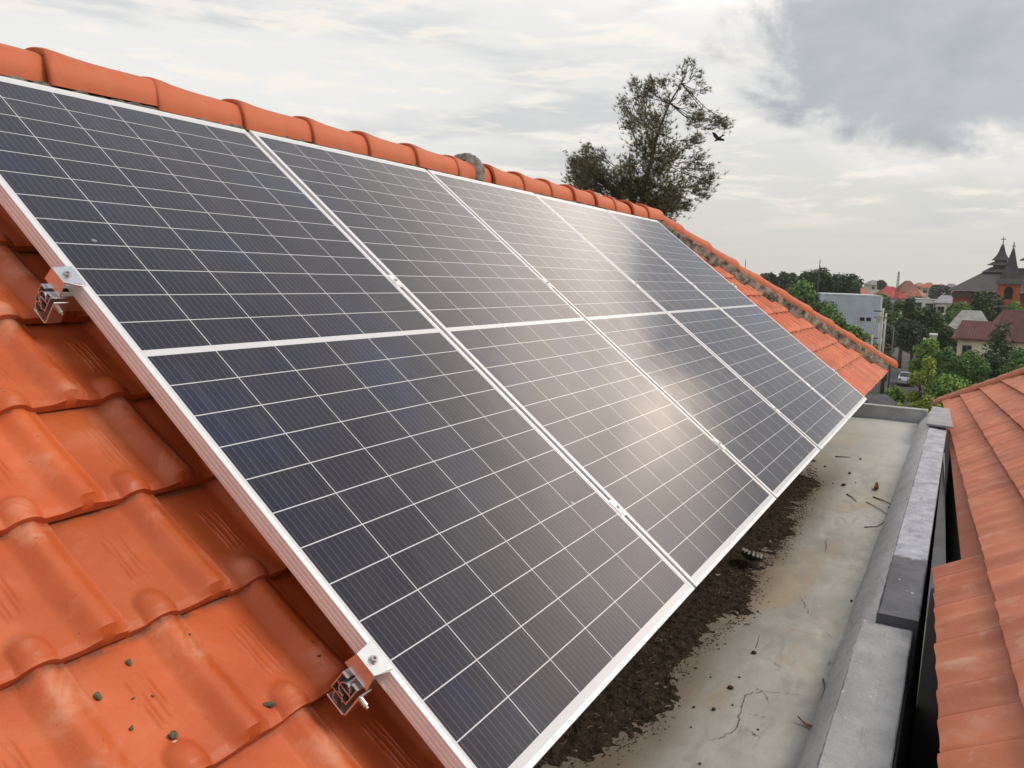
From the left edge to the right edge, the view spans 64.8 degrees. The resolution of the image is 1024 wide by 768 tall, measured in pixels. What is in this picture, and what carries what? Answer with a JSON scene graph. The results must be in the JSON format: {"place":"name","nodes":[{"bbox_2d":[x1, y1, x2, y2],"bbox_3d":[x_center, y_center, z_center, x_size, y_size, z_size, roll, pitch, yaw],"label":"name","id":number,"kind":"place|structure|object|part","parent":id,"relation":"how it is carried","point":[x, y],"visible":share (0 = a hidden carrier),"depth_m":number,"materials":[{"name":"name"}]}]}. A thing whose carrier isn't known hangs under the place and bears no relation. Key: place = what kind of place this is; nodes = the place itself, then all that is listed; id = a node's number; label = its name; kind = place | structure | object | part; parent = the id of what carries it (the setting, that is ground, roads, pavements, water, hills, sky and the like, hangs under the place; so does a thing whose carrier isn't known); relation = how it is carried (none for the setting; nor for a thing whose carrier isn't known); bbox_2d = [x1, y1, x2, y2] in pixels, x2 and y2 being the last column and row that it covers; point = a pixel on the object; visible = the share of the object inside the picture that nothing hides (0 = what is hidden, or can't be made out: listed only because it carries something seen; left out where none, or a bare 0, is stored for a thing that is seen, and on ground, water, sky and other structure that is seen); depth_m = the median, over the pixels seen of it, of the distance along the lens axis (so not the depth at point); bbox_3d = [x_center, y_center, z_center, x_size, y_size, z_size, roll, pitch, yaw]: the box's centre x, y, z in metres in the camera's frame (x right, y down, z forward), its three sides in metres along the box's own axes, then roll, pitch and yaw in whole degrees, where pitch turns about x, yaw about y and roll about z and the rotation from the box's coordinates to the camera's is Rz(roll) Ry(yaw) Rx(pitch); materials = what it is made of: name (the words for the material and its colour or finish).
{"place":"outdoors","nodes":[
{"label":"outdoors","id":0,"kind":"place"},
{"bbox_2d":[0,0,1023,291],"label":"sky","id":1,"kind":"structure","parent":0,"point":[877,140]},
{"bbox_2d":[712,132,724,141],"bbox_3d":[4.621,-5.504,17.994,0.376,0.128,0.322,28,-29,-19],"label":"bird","id":2,"kind":"object","parent":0,"point":[716,137],"visible":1,"depth_m":18.00},
{"bbox_2d":[856,287,869,293],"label":"town house","id":3,"kind":"structure","parent":0,"point":[863,291],"depth_m":198.44,"materials":[{"name":"brown tile"}]},
{"bbox_2d":[863,280,879,293],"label":"town house","id":4,"kind":"structure","parent":0,"point":[870,287],"depth_m":328.10,"materials":[{"name":"brown"}]},
{"bbox_2d":[873,286,907,315],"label":"town house","id":5,"kind":"structure","parent":0,"point":[889,291],"depth_m":207.94,"materials":[{"name":"brown tile"}]},
{"bbox_2d":[896,281,916,293],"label":"town house","id":6,"kind":"structure","parent":0,"point":[904,286],"depth_m":238.58,"materials":[{"name":"brown tile"}]},
{"bbox_2d":[868,343,945,620],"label":"street","id":7,"kind":"structure","parent":0,"point":[939,554],"depth_m":42.17,"materials":[{"name":"grey asphalt"}]},
{"bbox_2d":[846,325,868,341],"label":"tree","id":8,"kind":"object","parent":7,"relation":"on","point":[856,331],"visible":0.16,"depth_m":77.71,"materials":[{"name":"green plant"}]},
{"bbox_2d":[863,330,877,349],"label":"tree","id":9,"kind":"object","parent":7,"relation":"on","point":[875,344],"visible":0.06,"depth_m":83.55,"materials":[{"name":"green plant"}]},
{"bbox_2d":[866,335,877,344],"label":"utility pole","id":10,"kind":"object","parent":7,"relation":"on","point":[871,338],"visible":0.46,"depth_m":74.02,"materials":[{"name":"concrete"}]},
{"bbox_2d":[864,394,896,405],"bbox_3d":[23.348,2.757,52.247,1.888,4.275,4.500,3,8,9],"label":"roadside stall","id":11,"kind":"object","parent":7,"relation":"on","point":[883,399],"visible":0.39,"depth_m":50.92},
{"bbox_2d":[877,313,886,393],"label":"utility pole","id":12,"kind":"object","parent":7,"relation":"on","point":[879,383],"visible":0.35,"depth_m":78.32,"materials":[{"name":"concrete"}]},
{"bbox_2d":[874,308,891,393],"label":"utility pole","id":13,"kind":"object","parent":7,"relation":"on","point":[878,317],"visible":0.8,"depth_m":76.20,"materials":[{"name":"concrete"}]},
{"bbox_2d":[875,292,892,309],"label":"tree","id":14,"kind":"object","parent":7,"relation":"on","point":[886,302],"visible":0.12,"depth_m":128.67,"materials":[{"name":"green plant"}]},
{"bbox_2d":[875,344,895,393],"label":"tree","id":15,"kind":"object","parent":7,"relation":"on","point":[887,349],"visible":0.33,"depth_m":83.63,"materials":[{"name":"green plant"}]},
{"bbox_2d":[880,322,894,387],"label":"street lamp","id":16,"kind":"object","parent":7,"relation":"on","point":[891,354],"visible":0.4,"depth_m":82.32,"materials":[{"name":"grey metal"}]},
{"bbox_2d":[881,324,898,380],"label":"tree","id":17,"kind":"object","parent":7,"relation":"on","point":[888,334],"visible":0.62,"depth_m":94.61,"materials":[{"name":"green plant"}]},
{"bbox_2d":[883,305,901,325],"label":"tree","id":18,"kind":"object","parent":7,"relation":"on","point":[894,315],"visible":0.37,"depth_m":114.09,"materials":[{"name":"green plant"}]},
{"bbox_2d":[885,385,905,404],"bbox_3d":[28.446,2.001,60.283,1.508,3.961,1.642,-6,11,-44],"label":"tree","id":19,"kind":"object","parent":7,"relation":"on","point":[896,393],"visible":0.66,"depth_m":59.75,"materials":[{"name":"green plant"}]},
{"bbox_2d":[894,272,899,299],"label":"lattice mast","id":20,"kind":"object","parent":7,"relation":"on","point":[898,276],"visible":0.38,"depth_m":150.28,"materials":[{"name":"grey metal"}]},
{"bbox_2d":[897,371,913,386],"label":"parked car","id":21,"kind":"object","parent":7,"relation":"on","point":[902,376],"visible":0.58,"depth_m":91.11,"materials":[{"name":"silver metal"}]},
{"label":"rear window","id":22,"kind":"part","parent":21,"relation":"part of","materials":[{"name":"black glass"}]},
{"bbox_2d":[892,297,922,367],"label":"tree","id":23,"kind":"object","parent":7,"relation":"on","point":[911,309],"visible":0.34,"depth_m":109.66,"materials":[{"name":"green plant"}]},
{"bbox_2d":[896,318,935,371],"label":"tree","id":24,"kind":"object","parent":7,"relation":"on","point":[914,331],"visible":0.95,"depth_m":97.49,"materials":[{"name":"green plant"}]},
{"bbox_2d":[905,356,938,405],"bbox_3d":[28.901,1.251,56.443,2.653,6.514,2.096,6,9,29],"label":"tree","id":25,"kind":"object","parent":7,"relation":"on","point":[929,365],"visible":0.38,"depth_m":56.11,"materials":[{"name":"green plant"}]},
{"bbox_2d":[904,395,941,412],"bbox_3d":[24.733,3.014,48.499,2.780,4.903,2.225,2,8,1],"label":"bush","id":26,"kind":"object","parent":7,"relation":"on","point":[927,403],"visible":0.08,"depth_m":47.82,"materials":[{"name":"green plant"}]},
{"bbox_2d":[908,337,939,385],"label":"tree","id":27,"kind":"object","parent":7,"relation":"on","point":[925,347],"visible":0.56,"depth_m":71.94,"materials":[{"name":"green plant"}]},
{"bbox_2d":[915,298,935,307],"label":"white house","id":28,"kind":"structure","parent":7,"relation":"on","point":[923,302],"depth_m":181.34,"materials":[{"name":"brown"}]},
{"bbox_2d":[925,303,933,307],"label":"window","id":29,"kind":"structure","parent":28,"relation":"in","point":[929,304],"depth_m":180.95,"materials":[{"name":"grey"}]},
{"bbox_2d":[902,304,948,332],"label":"tree","id":30,"kind":"object","parent":7,"relation":"on","point":[932,318],"visible":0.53,"depth_m":110.33,"materials":[{"name":"green plant"}]},
{"bbox_2d":[929,333,937,339],"bbox_3d":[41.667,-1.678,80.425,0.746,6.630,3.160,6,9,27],"label":"white shed","id":31,"kind":"structure","parent":7,"relation":"on","point":[933,335],"depth_m":78.75,"materials":[{"name":"white"}]},
{"bbox_2d":[920,346,957,387],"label":"tree","id":32,"kind":"object","parent":7,"relation":"on","point":[941,355],"visible":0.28,"depth_m":69.50,"materials":[{"name":"green plant"}]},
{"bbox_2d":[920,372,975,452],"bbox_3d":[29.294,2.033,54.112,3.814,5.627,3.321,6,9,29],"label":"tree","id":33,"kind":"object","parent":7,"relation":"on","point":[950,384],"visible":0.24,"depth_m":53.53,"materials":[{"name":"green plant"}]},
{"bbox_2d":[904,287,925,298],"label":"town house","id":34,"kind":"structure","parent":0,"point":[912,292],"depth_m":223.81,"materials":[{"name":"brown tile"}]},
{"bbox_2d":[914,283,923,289],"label":"town house","id":35,"kind":"structure","parent":0,"point":[917,285],"depth_m":418.23,"materials":[{"name":"brown tile"}]},
{"bbox_2d":[916,621,926,704],"bbox_3d":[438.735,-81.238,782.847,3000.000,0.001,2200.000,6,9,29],"label":"ground","id":36,"kind":"structure","parent":0,"point":[922,651],"depth_m":25.22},
{"bbox_2d":[0,43,946,767],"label":"tiled house","id":37,"kind":"structure","parent":36,"relation":"on","point":[128,529],"depth_m":1.58,"materials":[{"name":"tile"}]},
{"bbox_2d":[94,692,101,699],"bbox_3d":[-0.602,0.453,1.173,0.016,0.009,0.010,8,10,38],"label":"lichen clump","id":38,"kind":"object","parent":37,"relation":"on","point":[97,695],"visible":1,"depth_m":1.17,"materials":[{"name":"grey plant"}]},
{"bbox_2d":[126,659,131,665],"bbox_3d":[-0.590,0.429,1.243,0.008,0.009,0.014,-3,9,-32],"label":"lichen clump","id":39,"kind":"object","parent":37,"relation":"on","point":[129,662],"visible":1,"depth_m":1.24,"materials":[{"name":"grey plant"}]},
{"bbox_2d":[168,730,177,742],"bbox_3d":[-0.493,0.518,1.181,0.024,0.012,0.021,41,14,6],"label":"lichen clump","id":40,"kind":"object","parent":37,"relation":"on","point":[173,735],"visible":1,"depth_m":1.18,"materials":[{"name":"grey plant"}]},
{"bbox_2d":[262,701,275,708],"bbox_3d":[-0.391,0.524,1.315,0.026,0.013,0.026,3,-30,10],"label":"lichen clump","id":41,"kind":"object","parent":37,"relation":"on","point":[270,704],"visible":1,"depth_m":1.31,"materials":[{"name":"grey plant"}]},
{"bbox_2d":[34,266,736,323],"bbox_3d":[0.349,-0.494,3.974,0.208,0.114,5.419,45,25,17],"label":"mounting rail","id":42,"kind":"object","parent":37,"relation":"attached to","point":[55,299],"visible":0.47,"depth_m":1.62,"materials":[{"name":"metal"}]},
{"bbox_2d":[327,369,837,715],"bbox_3d":[1.014,0.177,3.679,0.208,0.114,5.419,45,25,17],"label":"mounting rail","id":43,"kind":"object","parent":37,"relation":"attached to","point":[367,662],"visible":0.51,"depth_m":1.32,"materials":[{"name":"metal"}]},
{"bbox_2d":[0,76,694,767],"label":"solar panel","id":44,"kind":"object","parent":43,"relation":"attached to","point":[460,540],"visible":1,"depth_m":1.81,"materials":[{"name":"glass"}]},
{"bbox_2d":[248,130,775,587],"bbox_3d":[0.039,-0.209,2.951,2.103,0.036,1.048,45,25,17],"label":"solar panel","id":45,"kind":"object","parent":43,"relation":"attached to","point":[671,478],"visible":0.83,"depth_m":2.81,"materials":[{"name":"black"}]},
{"bbox_2d":[427,170,819,498],"bbox_3d":[0.561,-0.318,3.876,2.103,0.035,1.048,45,25,17],"label":"solar panel","id":46,"kind":"object","parent":43,"relation":"attached to","point":[771,450],"visible":0.84,"depth_m":3.77,"materials":[{"name":"black"}]},
{"bbox_2d":[535,194,847,449],"bbox_3d":[1.083,-0.427,4.801,2.103,0.036,1.048,45,25,17],"label":"solar panel","id":47,"kind":"object","parent":43,"relation":"attached to","point":[810,414],"visible":0.88,"depth_m":4.71,"materials":[{"name":"black"}]},
{"bbox_2d":[607,210,866,419],"bbox_3d":[1.605,-0.536,5.726,2.103,0.036,1.048,45,25,17],"label":"solar panel","id":48,"kind":"object","parent":43,"relation":"attached to","point":[840,394],"visible":0.82,"depth_m":5.65,"materials":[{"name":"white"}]},
{"bbox_2d":[534,459,820,767],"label":"dirt heap","id":49,"kind":"object","parent":37,"relation":"on","point":[587,745],"visible":0.54,"depth_m":3.12,"materials":[{"name":"brown soil"}]},
{"bbox_2d":[542,478,810,767],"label":"straw bits","id":50,"kind":"object","parent":49,"relation":"on","point":[693,631],"visible":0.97,"depth_m":3.23,"materials":[{"name":"brown"}]},
{"bbox_2d":[551,461,823,767],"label":"soil crumbs","id":51,"kind":"object","parent":49,"relation":"on","point":[748,606],"visible":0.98,"depth_m":3.45,"materials":[{"name":"brown soil"}]},
{"bbox_2d":[741,548,763,561],"bbox_3d":[1.206,0.863,4.054,0.113,0.052,0.141,16,-4,1],"label":"broken shell","id":52,"kind":"object","parent":49,"relation":"on","point":[750,555],"visible":1,"depth_m":4.01,"materials":[{"name":"grey"}]},
{"bbox_2d":[797,716,812,726],"bbox_3d":[0.963,1.100,2.618,0.076,0.022,0.015,9,10,41],"label":"dry leaf","id":53,"kind":"object","parent":37,"relation":"on","point":[805,723],"visible":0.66,"depth_m":2.63,"materials":[{"name":"brown plant"}]},
{"bbox_2d":[926,406,952,428],"bbox_3d":[4.134,0.314,7.771,0.214,0.040,1.350,6,9,29],"label":"cement sheet","id":54,"kind":"object","parent":37,"relation":"on","point":[939,416],"visible":1,"depth_m":7.61,"materials":[{"name":"grey concrete"}]},
{"bbox_2d":[560,56,735,221],"bbox_3d":[4.192,-1.502,26.721,4.167,18.386,5.585,20,20,67],"label":"casuarina tree","id":55,"kind":"object","parent":36,"relation":"on","point":[663,201],"visible":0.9,"depth_m":25.44,"materials":[{"name":"green plant"}]},
{"bbox_2d":[759,272,785,287],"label":"tree","id":56,"kind":"object","parent":36,"relation":"on","point":[774,279],"visible":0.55,"depth_m":148.54,"materials":[{"name":"green plant"}]},
{"bbox_2d":[771,271,797,290],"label":"tree","id":57,"kind":"object","parent":36,"relation":"on","point":[791,278],"visible":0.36,"depth_m":157.36,"materials":[{"name":"green plant"}]},
{"bbox_2d":[785,278,817,304],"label":"tree","id":58,"kind":"object","parent":36,"relation":"on","point":[803,291],"visible":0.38,"depth_m":98.92,"materials":[{"name":"green plant"}]},
{"bbox_2d":[795,269,814,283],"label":"tree","id":59,"kind":"object","parent":36,"relation":"on","point":[804,274],"visible":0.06,"depth_m":140.23,"materials":[{"name":"green plant"}]},
{"bbox_2d":[808,298,838,316],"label":"tree","id":60,"kind":"object","parent":36,"relation":"on","point":[823,310],"visible":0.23,"depth_m":91.15,"materials":[{"name":"green plant"}]},
{"bbox_2d":[805,266,845,296],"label":"tree","id":61,"kind":"object","parent":36,"relation":"on","point":[826,278],"visible":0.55,"depth_m":133.68,"materials":[{"name":"green plant"}]},
{"bbox_2d":[825,312,849,329],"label":"tree","id":62,"kind":"object","parent":36,"relation":"on","point":[839,318],"visible":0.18,"depth_m":79.50,"materials":[{"name":"green plant"}]},
{"bbox_2d":[830,273,863,293],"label":"tree","id":63,"kind":"object","parent":36,"relation":"on","point":[851,284],"visible":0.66,"depth_m":129.11,"materials":[{"name":"green plant"}]},
{"bbox_2d":[817,292,882,342],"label":"warehouse","id":64,"kind":"structure","parent":36,"relation":"on","point":[857,310],"depth_m":91.68,"materials":[{"name":"white"}]},
{"bbox_2d":[877,280,886,289],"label":"tree","id":65,"kind":"object","parent":36,"relation":"on","point":[881,284],"visible":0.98,"depth_m":299.35,"materials":[{"name":"green plant"}]},
{"bbox_2d":[928,285,951,298],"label":"tree","id":66,"kind":"object","parent":36,"relation":"on","point":[934,291],"visible":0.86,"depth_m":258.87,"materials":[{"name":"green plant"}]},
{"bbox_2d":[933,295,952,324],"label":"white house","id":67,"kind":"structure","parent":36,"relation":"on","point":[942,302],"depth_m":177.23,"materials":[{"name":"brown"}]},
{"bbox_2d":[937,306,944,312],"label":"window","id":68,"kind":"structure","parent":67,"relation":"in","point":[942,308],"depth_m":177.10,"materials":[{"name":"grey"}]},
{"bbox_2d":[943,301,971,324],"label":"tree","id":69,"kind":"object","parent":36,"relation":"on","point":[953,311],"visible":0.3,"depth_m":117.48,"materials":[{"name":"green plant"}]},
{"bbox_2d":[948,310,987,348],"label":"grey roofed house","id":70,"kind":"structure","parent":36,"relation":"on","point":[971,315],"depth_m":98.47,"materials":[{"name":"grey"}]},
{"bbox_2d":[951,320,1008,355],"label":"house wing","id":71,"kind":"structure","parent":36,"relation":"on","point":[970,335],"depth_m":76.64,"materials":[{"name":"beige paint"}]},
{"bbox_2d":[962,345,971,353],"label":"window","id":72,"kind":"structure","parent":71,"relation":"in","point":[964,347],"depth_m":76.59,"materials":[{"name":"grey glass"}]},
{"bbox_2d":[968,291,1005,321],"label":"tree","id":73,"kind":"object","parent":36,"relation":"on","point":[991,307],"visible":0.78,"depth_m":123.20,"materials":[{"name":"green plant"}]},
{"bbox_2d":[968,352,1005,381],"bbox_3d":[37.696,0.548,64.613,3.283,6.269,2.942,6,9,29],"label":"tree","id":74,"kind":"object","parent":36,"relation":"on","point":[995,362],"visible":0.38,"depth_m":63.42,"materials":[{"name":"green plant"}]},
{"bbox_2d":[981,320,1020,364],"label":"tree","id":75,"kind":"object","parent":36,"relation":"on","point":[999,335],"visible":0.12,"depth_m":66.03,"materials":[{"name":"green plant"}]},
{"bbox_2d":[999,347,1023,374],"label":"tree","id":76,"kind":"object","parent":36,"relation":"on","point":[1016,359],"visible":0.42,"depth_m":59.69,"materials":[{"name":"green plant"}]},
{"bbox_2d":[1005,300,1023,310],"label":"tree","id":77,"kind":"object","parent":36,"relation":"on","point":[1015,305],"visible":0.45,"depth_m":121.67,"materials":[{"name":"green plant"}]},
{"bbox_2d":[909,588,937,767],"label":"alley","id":78,"kind":"structure","parent":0,"point":[924,745],"depth_m":8.87,"materials":[{"name":"grey"}]},
{"bbox_2d":[919,283,933,298],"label":"town house","id":79,"kind":"structure","parent":0,"point":[925,287],"depth_m":298.78,"materials":[{"name":"brown tile"}]},
{"bbox_2d":[943,453,944,478],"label":"pavement","id":80,"kind":"structure","parent":0,"point":[944,464],"depth_m":51.45,"materials":[{"name":"grey concrete"}]},
{"bbox_2d":[934,326,957,355],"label":"tree","id":81,"kind":"object","parent":80,"relation":"on","point":[945,335],"visible":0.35,"depth_m":81.70,"materials":[{"name":"green plant"}]},
{"bbox_2d":[940,349,992,387],"bbox_3d":[35.307,0.623,62.317,3.521,6.587,3.443,-1,8,-19],"label":"tree","id":82,"kind":"object","parent":80,"relation":"on","point":[972,366],"visible":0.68,"depth_m":61.44,"materials":[{"name":"green plant"}]},
{"bbox_2d":[943,284,955,294],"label":"town house","id":83,"kind":"structure","parent":0,"point":[951,285],"depth_m":328.95,"materials":[{"name":"white"}]},
{"bbox_2d":[932,367,1023,767],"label":"neighbour house","id":84,"kind":"structure","parent":0,"point":[978,582],"depth_m":3.09,"materials":[{"name":"ceramic"}]},
{"bbox_2d":[948,237,1023,308],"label":"church","id":85,"kind":"structure","parent":0,"point":[985,280],"depth_m":146.70,"materials":[{"name":"grey brick"}]},
{"bbox_2d":[993,309,1023,352],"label":"cream house","id":86,"kind":"structure","parent":0,"point":[1015,318],"depth_m":83.30,"materials":[{"name":"red tile"}]},
{"bbox_2d":[994,242,1023,306],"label":"bell tower","id":87,"kind":"structure","parent":0,"point":[1009,282],"depth_m":136.60,"materials":[{"name":"orange brick"}]}
]}

